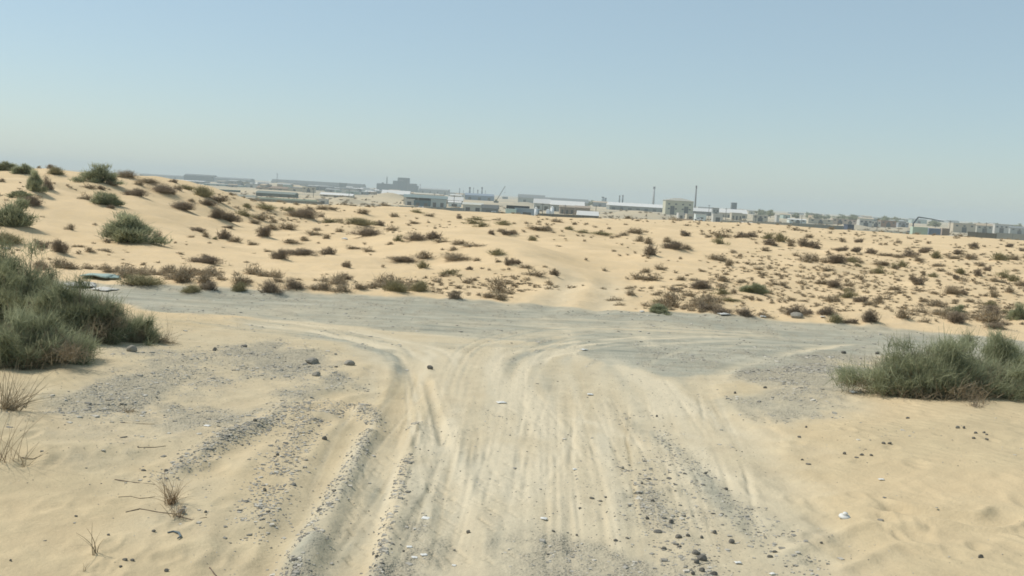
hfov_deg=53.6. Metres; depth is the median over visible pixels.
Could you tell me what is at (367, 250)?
dry tuft
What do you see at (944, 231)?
shipping container
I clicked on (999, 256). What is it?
olive tuft
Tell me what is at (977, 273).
dark shrub
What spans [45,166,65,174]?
olive tuft
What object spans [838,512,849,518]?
cup lid
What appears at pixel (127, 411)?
dry plant
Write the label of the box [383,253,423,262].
dark shrub
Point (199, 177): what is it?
warehouse
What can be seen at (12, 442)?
dry plant
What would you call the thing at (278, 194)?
warehouse
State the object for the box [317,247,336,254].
dark shrub
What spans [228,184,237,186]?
distant house
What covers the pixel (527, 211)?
yard building
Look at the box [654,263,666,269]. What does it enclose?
dry tuft
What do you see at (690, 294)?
dry tuft
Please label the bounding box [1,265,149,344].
desert bush
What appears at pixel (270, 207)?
olive tuft
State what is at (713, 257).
dry tuft
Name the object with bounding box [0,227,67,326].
desert bush
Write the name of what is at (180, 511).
dry plant
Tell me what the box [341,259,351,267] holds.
dark shrub
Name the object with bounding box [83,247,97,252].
dry tuft
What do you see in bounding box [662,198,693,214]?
office block
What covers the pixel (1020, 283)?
dry tuft
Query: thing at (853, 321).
dark shrub
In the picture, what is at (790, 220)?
house
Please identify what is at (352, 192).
distant house
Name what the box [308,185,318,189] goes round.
distant house
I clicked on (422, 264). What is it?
olive tuft
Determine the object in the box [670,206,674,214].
door
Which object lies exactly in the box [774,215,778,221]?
water tower
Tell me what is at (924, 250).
dark shrub
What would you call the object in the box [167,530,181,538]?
hose piece
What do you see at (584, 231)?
olive tuft
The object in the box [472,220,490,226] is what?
olive tuft
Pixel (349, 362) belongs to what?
rock
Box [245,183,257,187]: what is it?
distant shed
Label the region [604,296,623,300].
dry tuft
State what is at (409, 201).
shed
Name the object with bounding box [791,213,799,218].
tree
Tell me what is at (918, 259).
dry tuft
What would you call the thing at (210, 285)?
dark shrub
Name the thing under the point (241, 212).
olive tuft
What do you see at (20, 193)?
green shrub
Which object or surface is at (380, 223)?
dark shrub
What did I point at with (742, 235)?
dark shrub
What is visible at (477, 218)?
olive tuft
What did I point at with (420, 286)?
olive tuft
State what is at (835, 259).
dark shrub
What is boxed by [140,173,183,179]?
warehouse
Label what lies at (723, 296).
dry tuft
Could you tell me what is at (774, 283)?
dry tuft
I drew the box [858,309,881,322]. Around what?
dark shrub
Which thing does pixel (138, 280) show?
olive tuft
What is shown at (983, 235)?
boundary wall
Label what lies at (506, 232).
dark shrub
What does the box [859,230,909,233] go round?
boundary wall
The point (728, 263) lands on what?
dry tuft
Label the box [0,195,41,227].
green shrub
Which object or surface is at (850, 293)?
olive tuft
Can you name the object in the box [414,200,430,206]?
shed
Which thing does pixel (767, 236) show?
olive tuft
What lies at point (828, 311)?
dark shrub
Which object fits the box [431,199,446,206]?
shed
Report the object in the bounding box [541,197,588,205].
warehouse
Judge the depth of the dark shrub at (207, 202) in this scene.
46.92 m
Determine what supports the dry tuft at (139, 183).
on the ground
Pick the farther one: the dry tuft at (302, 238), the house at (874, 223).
the house at (874, 223)
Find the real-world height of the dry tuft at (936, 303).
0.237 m
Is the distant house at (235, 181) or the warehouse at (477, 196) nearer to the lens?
the warehouse at (477, 196)
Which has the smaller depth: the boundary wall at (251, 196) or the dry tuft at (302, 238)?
the dry tuft at (302, 238)
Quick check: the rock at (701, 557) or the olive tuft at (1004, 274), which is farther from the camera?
the olive tuft at (1004, 274)
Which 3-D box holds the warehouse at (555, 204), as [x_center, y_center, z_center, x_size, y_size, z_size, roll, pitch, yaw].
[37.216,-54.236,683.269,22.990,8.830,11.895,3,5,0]
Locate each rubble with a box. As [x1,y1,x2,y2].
[66,282,96,286]
[92,287,118,290]
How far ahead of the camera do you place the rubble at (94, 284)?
17.40 m
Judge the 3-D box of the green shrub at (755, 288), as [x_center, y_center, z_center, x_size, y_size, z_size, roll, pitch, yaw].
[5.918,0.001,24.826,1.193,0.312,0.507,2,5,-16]
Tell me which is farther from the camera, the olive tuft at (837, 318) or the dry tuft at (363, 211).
the dry tuft at (363, 211)
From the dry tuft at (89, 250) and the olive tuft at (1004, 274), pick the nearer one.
the dry tuft at (89, 250)
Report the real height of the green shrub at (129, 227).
1.001 m
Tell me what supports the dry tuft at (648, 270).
on the ground
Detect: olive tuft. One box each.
[0,229,27,244]
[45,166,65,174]
[113,272,169,286]
[178,184,197,190]
[179,284,201,293]
[192,185,216,197]
[230,281,247,291]
[235,206,258,216]
[256,203,280,209]
[280,206,296,211]
[319,217,343,222]
[343,217,378,225]
[381,279,409,292]
[392,235,402,241]
[408,278,431,291]
[416,259,430,268]
[437,268,462,275]
[462,217,479,223]
[468,216,490,220]
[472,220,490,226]
[484,248,507,255]
[493,219,512,225]
[527,234,536,240]
[573,230,596,233]
[592,231,614,234]
[709,236,730,244]
[709,286,731,294]
[719,297,746,301]
[760,232,775,238]
[772,232,787,241]
[825,312,848,323]
[834,286,858,298]
[845,257,859,262]
[870,265,891,274]
[896,259,907,266]
[928,271,938,277]
[929,249,943,257]
[954,267,967,273]
[981,300,1001,305]
[989,251,1014,260]
[993,269,1017,277]
[1006,274,1021,281]
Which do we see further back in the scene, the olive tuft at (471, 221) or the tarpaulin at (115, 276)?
the olive tuft at (471, 221)
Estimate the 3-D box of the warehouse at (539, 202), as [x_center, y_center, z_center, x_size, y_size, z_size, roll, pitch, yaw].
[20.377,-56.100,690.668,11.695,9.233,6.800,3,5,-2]
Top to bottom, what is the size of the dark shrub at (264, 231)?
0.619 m
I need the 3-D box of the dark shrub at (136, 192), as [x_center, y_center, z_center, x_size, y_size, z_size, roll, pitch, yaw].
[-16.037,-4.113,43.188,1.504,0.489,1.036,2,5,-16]
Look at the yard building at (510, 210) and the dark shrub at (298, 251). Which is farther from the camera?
the yard building at (510, 210)
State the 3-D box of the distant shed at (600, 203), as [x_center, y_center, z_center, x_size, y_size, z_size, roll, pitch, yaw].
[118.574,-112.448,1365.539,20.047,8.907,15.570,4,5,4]
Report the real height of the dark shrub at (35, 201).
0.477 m
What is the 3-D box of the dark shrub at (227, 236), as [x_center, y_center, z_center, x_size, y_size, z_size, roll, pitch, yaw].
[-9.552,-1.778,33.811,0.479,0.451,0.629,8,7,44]
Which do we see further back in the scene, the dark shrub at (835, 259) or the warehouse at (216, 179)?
the warehouse at (216, 179)
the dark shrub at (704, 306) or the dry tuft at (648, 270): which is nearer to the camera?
the dark shrub at (704, 306)
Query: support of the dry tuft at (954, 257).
on the ground
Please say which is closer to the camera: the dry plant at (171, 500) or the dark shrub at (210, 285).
the dry plant at (171, 500)
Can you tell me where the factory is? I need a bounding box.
[376,177,418,192]
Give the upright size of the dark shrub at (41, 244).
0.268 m
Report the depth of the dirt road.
8.38 m
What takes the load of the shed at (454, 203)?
on the ground
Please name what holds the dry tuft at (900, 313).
on the ground
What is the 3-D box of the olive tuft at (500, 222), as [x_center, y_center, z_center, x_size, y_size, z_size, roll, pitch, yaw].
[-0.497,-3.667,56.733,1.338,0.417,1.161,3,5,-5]
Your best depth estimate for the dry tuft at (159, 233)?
28.38 m
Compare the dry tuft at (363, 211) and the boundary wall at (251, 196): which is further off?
the boundary wall at (251, 196)
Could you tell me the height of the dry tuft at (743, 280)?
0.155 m
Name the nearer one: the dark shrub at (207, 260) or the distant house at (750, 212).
the dark shrub at (207, 260)
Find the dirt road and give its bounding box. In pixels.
[3,280,1023,575]
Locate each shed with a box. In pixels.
[219,189,240,191]
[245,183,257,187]
[318,199,328,203]
[319,185,333,190]
[325,188,339,191]
[341,188,361,193]
[405,199,414,204]
[414,192,438,195]
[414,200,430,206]
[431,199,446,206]
[448,201,461,206]
[462,202,483,211]
[481,204,498,211]
[559,205,574,213]
[574,205,590,212]
[593,201,606,206]
[676,212,683,218]
[685,213,693,219]
[694,213,706,220]
[711,208,719,216]
[711,213,722,221]
[729,212,742,219]
[843,224,853,229]
[908,218,926,223]
[945,220,958,222]
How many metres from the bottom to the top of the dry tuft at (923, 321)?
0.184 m
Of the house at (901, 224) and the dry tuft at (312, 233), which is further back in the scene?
the house at (901, 224)
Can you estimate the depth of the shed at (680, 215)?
638.00 m
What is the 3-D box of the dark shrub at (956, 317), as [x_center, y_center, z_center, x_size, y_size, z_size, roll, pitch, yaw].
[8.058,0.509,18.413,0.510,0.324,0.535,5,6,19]
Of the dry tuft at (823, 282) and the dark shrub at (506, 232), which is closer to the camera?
the dry tuft at (823, 282)
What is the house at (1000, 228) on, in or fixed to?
on the ground
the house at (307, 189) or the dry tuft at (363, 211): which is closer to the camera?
the dry tuft at (363, 211)
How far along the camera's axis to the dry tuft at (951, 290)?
26.87 m
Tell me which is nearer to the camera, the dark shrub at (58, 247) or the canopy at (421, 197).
the dark shrub at (58, 247)
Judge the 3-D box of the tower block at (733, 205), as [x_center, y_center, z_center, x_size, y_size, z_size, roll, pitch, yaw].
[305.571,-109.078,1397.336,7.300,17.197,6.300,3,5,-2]
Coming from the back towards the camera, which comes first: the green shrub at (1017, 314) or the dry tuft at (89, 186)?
the dry tuft at (89, 186)
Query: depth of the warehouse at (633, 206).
1047.05 m
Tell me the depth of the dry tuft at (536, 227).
55.07 m
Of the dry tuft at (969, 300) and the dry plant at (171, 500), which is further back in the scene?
the dry tuft at (969, 300)
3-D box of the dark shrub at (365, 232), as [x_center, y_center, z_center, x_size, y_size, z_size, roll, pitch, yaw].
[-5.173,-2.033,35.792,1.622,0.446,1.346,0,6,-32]
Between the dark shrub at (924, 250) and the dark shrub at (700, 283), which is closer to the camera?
the dark shrub at (700, 283)
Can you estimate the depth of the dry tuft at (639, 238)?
52.45 m
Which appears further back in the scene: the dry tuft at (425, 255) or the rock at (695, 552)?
the dry tuft at (425, 255)
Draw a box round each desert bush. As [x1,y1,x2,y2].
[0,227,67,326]
[0,291,107,370]
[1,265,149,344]
[122,304,181,345]
[821,322,1023,403]
[914,319,1023,384]
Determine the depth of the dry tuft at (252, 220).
46.42 m
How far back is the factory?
2865.25 m
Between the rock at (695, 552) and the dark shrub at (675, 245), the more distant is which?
the dark shrub at (675, 245)
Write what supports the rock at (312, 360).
on the ground
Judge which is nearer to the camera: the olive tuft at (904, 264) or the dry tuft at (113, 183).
the olive tuft at (904, 264)
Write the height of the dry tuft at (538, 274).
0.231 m
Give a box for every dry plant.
[0,357,66,412]
[0,390,48,463]
[0,430,52,466]
[71,529,100,554]
[108,402,139,412]
[146,470,196,505]
[155,316,181,342]
[163,499,186,518]
[956,393,989,407]
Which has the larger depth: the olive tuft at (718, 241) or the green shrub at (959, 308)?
the olive tuft at (718, 241)
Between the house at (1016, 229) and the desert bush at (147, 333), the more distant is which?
the house at (1016, 229)
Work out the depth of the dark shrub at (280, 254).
25.99 m
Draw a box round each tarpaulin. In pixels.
[80,273,114,277]
[100,274,120,278]
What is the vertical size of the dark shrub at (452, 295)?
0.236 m
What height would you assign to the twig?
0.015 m
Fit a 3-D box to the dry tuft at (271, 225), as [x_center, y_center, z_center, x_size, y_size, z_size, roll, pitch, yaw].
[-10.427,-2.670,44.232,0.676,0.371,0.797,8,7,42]
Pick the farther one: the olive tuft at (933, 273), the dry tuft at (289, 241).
the olive tuft at (933, 273)
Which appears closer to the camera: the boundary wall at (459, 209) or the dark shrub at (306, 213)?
the dark shrub at (306, 213)
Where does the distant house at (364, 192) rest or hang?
on the ground
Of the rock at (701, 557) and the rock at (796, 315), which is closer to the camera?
the rock at (701, 557)
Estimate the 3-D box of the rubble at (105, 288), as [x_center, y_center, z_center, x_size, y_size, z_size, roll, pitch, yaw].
[-6.880,0.011,17.087,0.390,0.040,0.313,5,6,19]
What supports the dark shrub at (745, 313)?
on the ground
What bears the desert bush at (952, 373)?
on the ground
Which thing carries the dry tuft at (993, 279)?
on the ground
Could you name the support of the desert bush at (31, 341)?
on the ground
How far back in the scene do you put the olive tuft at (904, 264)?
42.58 m
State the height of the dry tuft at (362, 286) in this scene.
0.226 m
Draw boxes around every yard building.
[505,209,516,212]
[515,208,539,215]
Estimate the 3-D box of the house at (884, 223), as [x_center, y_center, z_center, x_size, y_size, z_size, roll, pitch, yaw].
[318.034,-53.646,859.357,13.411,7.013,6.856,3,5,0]
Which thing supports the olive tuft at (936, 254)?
on the ground
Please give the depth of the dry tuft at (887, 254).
51.20 m
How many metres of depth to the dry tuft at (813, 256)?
36.56 m
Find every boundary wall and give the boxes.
[235,194,255,197]
[247,198,319,203]
[257,197,316,201]
[399,206,463,210]
[450,210,504,212]
[538,213,598,217]
[721,220,789,224]
[783,222,843,229]
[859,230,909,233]
[967,232,996,238]
[996,233,1023,239]
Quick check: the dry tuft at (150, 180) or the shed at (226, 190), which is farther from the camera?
the shed at (226, 190)
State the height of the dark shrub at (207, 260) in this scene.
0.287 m
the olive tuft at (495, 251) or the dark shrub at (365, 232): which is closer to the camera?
the olive tuft at (495, 251)
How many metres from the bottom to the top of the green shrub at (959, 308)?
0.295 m
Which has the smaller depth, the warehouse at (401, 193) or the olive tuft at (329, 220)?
the olive tuft at (329, 220)
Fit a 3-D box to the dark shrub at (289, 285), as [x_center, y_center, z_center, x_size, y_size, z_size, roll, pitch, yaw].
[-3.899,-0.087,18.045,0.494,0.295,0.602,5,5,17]
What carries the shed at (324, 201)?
on the ground
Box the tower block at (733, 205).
[731,203,736,208]
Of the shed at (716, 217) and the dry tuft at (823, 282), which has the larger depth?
the shed at (716, 217)
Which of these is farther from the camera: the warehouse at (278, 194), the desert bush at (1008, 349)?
the warehouse at (278, 194)
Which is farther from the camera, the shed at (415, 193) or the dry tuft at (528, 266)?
the shed at (415, 193)
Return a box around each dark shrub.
[21,193,46,205]
[34,240,49,247]
[42,174,54,190]
[47,237,70,253]
[120,187,151,196]
[145,181,180,192]
[168,201,202,210]
[186,254,226,264]
[187,226,207,231]
[197,199,218,205]
[198,278,219,290]
[208,202,226,218]
[209,194,230,201]
[214,228,235,239]
[222,212,245,222]
[254,224,272,236]
[257,275,287,294]
[268,248,289,259]
[280,276,307,290]
[282,247,324,256]
[284,207,326,218]
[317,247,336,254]
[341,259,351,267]
[342,226,383,235]
[342,272,353,279]
[374,220,384,225]
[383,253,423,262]
[400,231,430,240]
[422,230,444,238]
[447,289,463,299]
[500,228,515,234]
[503,257,515,265]
[511,258,520,263]
[548,268,560,275]
[642,243,657,255]
[661,240,689,249]
[680,229,690,235]
[684,279,715,289]
[696,301,714,310]
[709,304,735,314]
[733,305,754,317]
[735,231,747,237]
[746,231,758,237]
[762,238,777,245]
[780,303,812,315]
[797,236,810,245]
[805,240,822,248]
[814,306,839,315]
[826,251,849,263]
[826,276,844,286]
[833,246,848,250]
[842,318,860,323]
[851,247,862,251]
[853,238,863,242]
[853,295,870,301]
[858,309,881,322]
[864,247,877,253]
[898,249,920,257]
[911,276,925,284]
[918,246,930,252]
[945,308,968,323]
[968,242,980,248]
[973,267,982,276]
[980,304,1006,315]
[982,265,991,270]
[982,320,1014,329]
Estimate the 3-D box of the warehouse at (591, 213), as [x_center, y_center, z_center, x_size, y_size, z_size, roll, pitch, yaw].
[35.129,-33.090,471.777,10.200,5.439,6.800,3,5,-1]
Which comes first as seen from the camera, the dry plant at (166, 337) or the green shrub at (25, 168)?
the dry plant at (166, 337)
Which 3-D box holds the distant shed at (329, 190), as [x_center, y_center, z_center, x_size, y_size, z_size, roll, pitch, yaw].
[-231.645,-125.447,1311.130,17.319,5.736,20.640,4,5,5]
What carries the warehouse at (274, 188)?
on the ground
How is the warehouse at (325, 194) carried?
on the ground
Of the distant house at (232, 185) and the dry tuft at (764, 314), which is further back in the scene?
the distant house at (232, 185)
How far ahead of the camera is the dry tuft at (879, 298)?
23.18 m
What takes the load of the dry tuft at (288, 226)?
on the ground
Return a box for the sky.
[0,0,1023,224]
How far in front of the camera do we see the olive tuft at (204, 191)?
48.35 m
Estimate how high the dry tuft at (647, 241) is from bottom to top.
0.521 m
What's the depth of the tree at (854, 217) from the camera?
1122.29 m
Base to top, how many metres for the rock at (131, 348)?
0.098 m
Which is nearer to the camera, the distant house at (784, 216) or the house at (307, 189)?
the house at (307, 189)
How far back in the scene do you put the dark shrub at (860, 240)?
72.25 m
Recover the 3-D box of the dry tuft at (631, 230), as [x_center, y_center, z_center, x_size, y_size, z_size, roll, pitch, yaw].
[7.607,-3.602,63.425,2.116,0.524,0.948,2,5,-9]
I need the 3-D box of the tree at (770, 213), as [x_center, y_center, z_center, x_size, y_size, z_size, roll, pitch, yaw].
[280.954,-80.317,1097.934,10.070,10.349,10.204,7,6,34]
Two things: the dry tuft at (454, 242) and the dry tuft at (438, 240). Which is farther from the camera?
the dry tuft at (438, 240)
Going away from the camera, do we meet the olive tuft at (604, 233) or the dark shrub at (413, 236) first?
the dark shrub at (413, 236)
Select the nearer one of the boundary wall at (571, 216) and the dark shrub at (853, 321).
the dark shrub at (853, 321)
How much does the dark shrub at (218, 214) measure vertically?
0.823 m
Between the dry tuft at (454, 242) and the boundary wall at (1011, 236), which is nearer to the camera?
the dry tuft at (454, 242)
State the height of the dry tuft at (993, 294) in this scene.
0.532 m
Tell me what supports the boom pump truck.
on the ground
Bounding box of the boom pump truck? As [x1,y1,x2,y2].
[907,217,943,231]
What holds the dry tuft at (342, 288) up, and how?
on the ground
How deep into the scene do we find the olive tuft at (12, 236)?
25.28 m
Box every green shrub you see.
[0,160,17,170]
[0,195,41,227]
[5,189,33,197]
[9,162,34,173]
[24,166,48,192]
[67,163,125,184]
[88,190,126,206]
[95,210,174,246]
[647,303,673,314]
[733,282,769,294]
[947,304,968,312]
[1005,301,1023,320]
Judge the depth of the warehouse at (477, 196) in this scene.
1295.36 m
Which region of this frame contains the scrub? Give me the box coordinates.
[0,165,1023,324]
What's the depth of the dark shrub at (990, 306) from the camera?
21.62 m
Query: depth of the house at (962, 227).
770.34 m
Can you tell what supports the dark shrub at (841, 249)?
on the ground
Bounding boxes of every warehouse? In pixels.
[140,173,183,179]
[184,174,216,181]
[186,180,209,183]
[204,183,245,186]
[214,177,254,182]
[255,190,298,197]
[256,185,287,190]
[271,179,319,186]
[319,182,365,187]
[320,192,354,197]
[381,190,410,197]
[419,188,449,194]
[447,196,463,204]
[465,193,493,200]
[518,194,544,202]
[533,198,550,210]
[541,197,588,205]
[550,200,584,211]
[576,211,598,215]
[606,202,662,211]
[693,208,711,215]
[719,209,747,218]
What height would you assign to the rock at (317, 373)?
0.070 m
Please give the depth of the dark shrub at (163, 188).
46.66 m
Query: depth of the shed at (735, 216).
757.44 m
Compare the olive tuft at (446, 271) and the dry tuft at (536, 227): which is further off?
the dry tuft at (536, 227)
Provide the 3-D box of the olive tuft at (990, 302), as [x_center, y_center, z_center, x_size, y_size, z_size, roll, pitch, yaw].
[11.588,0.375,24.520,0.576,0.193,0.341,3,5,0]
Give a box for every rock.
[126,345,136,351]
[305,357,318,363]
[312,371,320,376]
[344,360,354,365]
[692,549,700,554]
[697,554,706,560]
[790,312,802,317]
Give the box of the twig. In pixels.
[126,508,173,513]
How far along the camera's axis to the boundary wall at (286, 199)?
518.46 m
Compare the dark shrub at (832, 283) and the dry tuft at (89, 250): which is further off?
the dark shrub at (832, 283)
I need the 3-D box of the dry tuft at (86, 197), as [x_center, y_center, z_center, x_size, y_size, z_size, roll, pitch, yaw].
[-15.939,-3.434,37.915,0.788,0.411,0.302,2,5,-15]
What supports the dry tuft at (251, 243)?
on the ground
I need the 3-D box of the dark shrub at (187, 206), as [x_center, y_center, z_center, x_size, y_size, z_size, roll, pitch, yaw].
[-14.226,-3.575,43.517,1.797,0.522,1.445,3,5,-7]
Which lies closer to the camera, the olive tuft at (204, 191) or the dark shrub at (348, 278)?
the dark shrub at (348, 278)
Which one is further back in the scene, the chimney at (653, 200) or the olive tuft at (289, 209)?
the chimney at (653, 200)
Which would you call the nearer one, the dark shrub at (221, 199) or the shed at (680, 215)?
the dark shrub at (221, 199)
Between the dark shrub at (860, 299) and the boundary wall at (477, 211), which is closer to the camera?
the dark shrub at (860, 299)
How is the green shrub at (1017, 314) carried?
on the ground
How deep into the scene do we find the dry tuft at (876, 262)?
43.12 m
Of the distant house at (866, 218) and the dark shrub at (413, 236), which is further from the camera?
the distant house at (866, 218)
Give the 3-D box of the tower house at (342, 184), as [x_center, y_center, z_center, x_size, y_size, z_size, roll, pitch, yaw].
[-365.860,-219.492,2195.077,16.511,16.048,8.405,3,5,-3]
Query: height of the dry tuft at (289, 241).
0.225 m
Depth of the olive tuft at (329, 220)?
54.36 m
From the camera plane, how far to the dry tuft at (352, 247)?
32.10 m
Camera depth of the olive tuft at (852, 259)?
41.95 m
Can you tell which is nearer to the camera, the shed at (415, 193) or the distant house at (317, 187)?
the shed at (415, 193)
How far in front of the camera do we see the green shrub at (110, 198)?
37.21 m
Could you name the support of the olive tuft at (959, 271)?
on the ground
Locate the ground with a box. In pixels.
[0,168,1023,575]
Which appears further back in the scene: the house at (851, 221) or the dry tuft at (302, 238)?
the house at (851, 221)
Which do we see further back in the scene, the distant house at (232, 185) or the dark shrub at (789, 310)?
the distant house at (232, 185)
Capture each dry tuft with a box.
[64,223,76,229]
[76,192,92,199]
[79,183,98,187]
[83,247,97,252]
[96,248,113,251]
[106,179,123,185]
[111,169,142,177]
[131,180,145,185]
[135,177,159,183]
[153,229,162,239]
[174,184,184,190]
[201,231,212,236]
[227,236,242,241]
[246,240,260,244]
[248,218,262,223]
[250,211,269,220]
[266,223,282,229]
[277,222,300,229]
[280,238,302,243]
[299,236,310,240]
[304,229,322,234]
[306,284,335,290]
[315,205,329,209]
[323,282,353,292]
[343,245,362,249]
[352,280,372,289]
[357,208,370,213]
[361,246,377,251]
[383,224,403,230]
[389,211,398,216]
[415,250,438,258]
[427,237,451,242]
[437,250,474,260]
[450,239,467,244]
[456,242,484,246]
[517,264,535,268]
[520,268,547,276]
[525,224,557,229]
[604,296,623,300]
[622,227,647,233]
[625,290,637,295]
[626,270,646,279]
[632,235,644,241]
[637,273,661,280]
[641,267,654,272]
[643,236,654,244]
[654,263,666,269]
[663,237,672,242]
[676,275,686,280]
[682,289,697,297]
[704,294,728,303]
[705,253,732,260]
[709,228,734,237]
[713,275,732,282]
[725,259,733,265]
[730,278,745,282]
[755,312,777,317]
[770,280,779,284]
[798,252,825,261]
[816,279,828,284]
[819,258,829,262]
[821,294,842,301]
[822,265,835,270]
[841,278,859,287]
[862,299,875,305]
[871,294,884,302]
[873,252,898,255]
[873,260,890,264]
[885,285,902,290]
[891,307,914,319]
[913,255,925,261]
[917,315,931,322]
[920,298,950,307]
[934,268,947,271]
[938,285,964,294]
[945,254,962,258]
[964,298,978,302]
[987,285,998,297]
[989,277,1002,281]
[1002,287,1017,292]
[1009,254,1021,259]
[1015,279,1023,285]
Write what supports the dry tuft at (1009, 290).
on the ground
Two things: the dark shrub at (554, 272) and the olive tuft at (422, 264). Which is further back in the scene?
the olive tuft at (422, 264)
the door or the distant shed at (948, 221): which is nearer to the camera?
the door
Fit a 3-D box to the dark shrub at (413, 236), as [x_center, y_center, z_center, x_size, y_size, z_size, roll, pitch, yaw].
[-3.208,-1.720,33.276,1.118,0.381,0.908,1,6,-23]
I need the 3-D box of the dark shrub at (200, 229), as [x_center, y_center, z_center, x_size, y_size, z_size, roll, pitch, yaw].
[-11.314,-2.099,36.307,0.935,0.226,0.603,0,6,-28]
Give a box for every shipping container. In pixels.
[910,226,927,234]
[928,228,940,234]
[939,228,949,235]
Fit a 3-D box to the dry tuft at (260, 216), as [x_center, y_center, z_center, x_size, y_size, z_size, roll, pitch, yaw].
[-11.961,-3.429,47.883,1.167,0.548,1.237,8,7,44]
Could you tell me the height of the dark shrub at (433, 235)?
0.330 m
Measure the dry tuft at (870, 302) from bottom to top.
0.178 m
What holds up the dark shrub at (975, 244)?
on the ground
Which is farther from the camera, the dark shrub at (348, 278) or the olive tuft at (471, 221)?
the olive tuft at (471, 221)
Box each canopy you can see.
[404,194,447,206]
[506,205,529,208]
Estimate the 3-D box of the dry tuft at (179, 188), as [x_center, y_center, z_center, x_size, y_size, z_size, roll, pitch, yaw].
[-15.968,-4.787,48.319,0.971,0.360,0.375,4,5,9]
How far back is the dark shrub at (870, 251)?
51.80 m
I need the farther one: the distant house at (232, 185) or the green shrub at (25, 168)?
the distant house at (232, 185)
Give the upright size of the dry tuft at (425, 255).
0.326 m
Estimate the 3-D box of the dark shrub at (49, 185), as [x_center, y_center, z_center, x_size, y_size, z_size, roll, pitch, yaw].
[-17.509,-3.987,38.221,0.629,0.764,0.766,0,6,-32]
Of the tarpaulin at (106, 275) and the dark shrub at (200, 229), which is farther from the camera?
the dark shrub at (200, 229)
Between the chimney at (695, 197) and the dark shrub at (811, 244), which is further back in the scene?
the chimney at (695, 197)
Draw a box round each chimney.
[652,187,654,203]
[694,186,696,207]
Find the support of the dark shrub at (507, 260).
on the ground
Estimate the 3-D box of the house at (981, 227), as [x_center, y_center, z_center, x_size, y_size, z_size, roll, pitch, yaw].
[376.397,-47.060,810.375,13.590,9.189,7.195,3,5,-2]
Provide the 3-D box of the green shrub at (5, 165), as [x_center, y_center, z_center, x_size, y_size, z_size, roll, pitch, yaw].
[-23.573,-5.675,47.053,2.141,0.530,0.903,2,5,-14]
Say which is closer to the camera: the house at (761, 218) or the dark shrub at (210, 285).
the dark shrub at (210, 285)
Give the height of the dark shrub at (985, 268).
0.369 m
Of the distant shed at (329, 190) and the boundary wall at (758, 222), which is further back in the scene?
the distant shed at (329, 190)
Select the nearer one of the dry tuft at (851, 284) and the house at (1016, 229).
the dry tuft at (851, 284)
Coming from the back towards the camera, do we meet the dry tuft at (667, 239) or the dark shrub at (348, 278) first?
the dry tuft at (667, 239)
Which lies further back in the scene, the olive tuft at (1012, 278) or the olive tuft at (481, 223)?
the olive tuft at (481, 223)
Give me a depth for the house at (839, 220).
867.97 m
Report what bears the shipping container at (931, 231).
on the ground
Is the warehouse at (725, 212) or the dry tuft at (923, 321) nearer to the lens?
the dry tuft at (923, 321)
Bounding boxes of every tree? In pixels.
[767,210,775,217]
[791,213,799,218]
[810,214,823,218]
[847,214,857,220]
[927,221,940,227]
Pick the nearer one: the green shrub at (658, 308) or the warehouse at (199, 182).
the green shrub at (658, 308)
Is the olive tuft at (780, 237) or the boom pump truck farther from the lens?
the boom pump truck
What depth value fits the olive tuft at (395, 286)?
18.50 m
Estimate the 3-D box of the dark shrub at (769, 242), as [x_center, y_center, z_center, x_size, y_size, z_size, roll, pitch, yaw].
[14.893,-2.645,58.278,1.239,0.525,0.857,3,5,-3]
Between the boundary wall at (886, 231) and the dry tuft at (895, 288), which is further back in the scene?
the boundary wall at (886, 231)
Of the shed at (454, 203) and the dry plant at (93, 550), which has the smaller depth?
the dry plant at (93, 550)
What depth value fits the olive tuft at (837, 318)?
17.92 m
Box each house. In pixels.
[227,180,241,183]
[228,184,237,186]
[260,184,270,186]
[288,187,301,191]
[302,187,315,192]
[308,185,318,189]
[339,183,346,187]
[346,190,359,194]
[360,191,368,194]
[747,210,754,213]
[751,214,767,221]
[780,213,789,218]
[787,218,805,223]
[805,218,832,224]
[831,218,847,224]
[848,220,855,224]
[857,219,872,226]
[858,217,873,220]
[872,221,880,226]
[878,220,896,227]
[896,222,908,227]
[948,222,975,232]
[974,223,992,232]
[992,224,1008,232]
[1008,226,1023,233]
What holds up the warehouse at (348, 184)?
on the ground
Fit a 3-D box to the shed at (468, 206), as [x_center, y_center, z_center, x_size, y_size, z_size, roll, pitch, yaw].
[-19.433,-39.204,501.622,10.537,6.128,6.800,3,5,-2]
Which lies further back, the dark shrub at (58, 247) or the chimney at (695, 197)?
the chimney at (695, 197)
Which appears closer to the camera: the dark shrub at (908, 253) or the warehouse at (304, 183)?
the dark shrub at (908, 253)
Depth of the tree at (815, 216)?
1201.20 m
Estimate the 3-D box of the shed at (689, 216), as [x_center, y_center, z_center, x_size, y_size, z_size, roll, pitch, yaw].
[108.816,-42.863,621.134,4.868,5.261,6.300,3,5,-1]
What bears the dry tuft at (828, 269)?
on the ground
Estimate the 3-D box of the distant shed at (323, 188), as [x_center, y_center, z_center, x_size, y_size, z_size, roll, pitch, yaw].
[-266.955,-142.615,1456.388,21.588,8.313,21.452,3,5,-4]
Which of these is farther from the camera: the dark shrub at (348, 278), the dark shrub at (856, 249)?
the dark shrub at (856, 249)

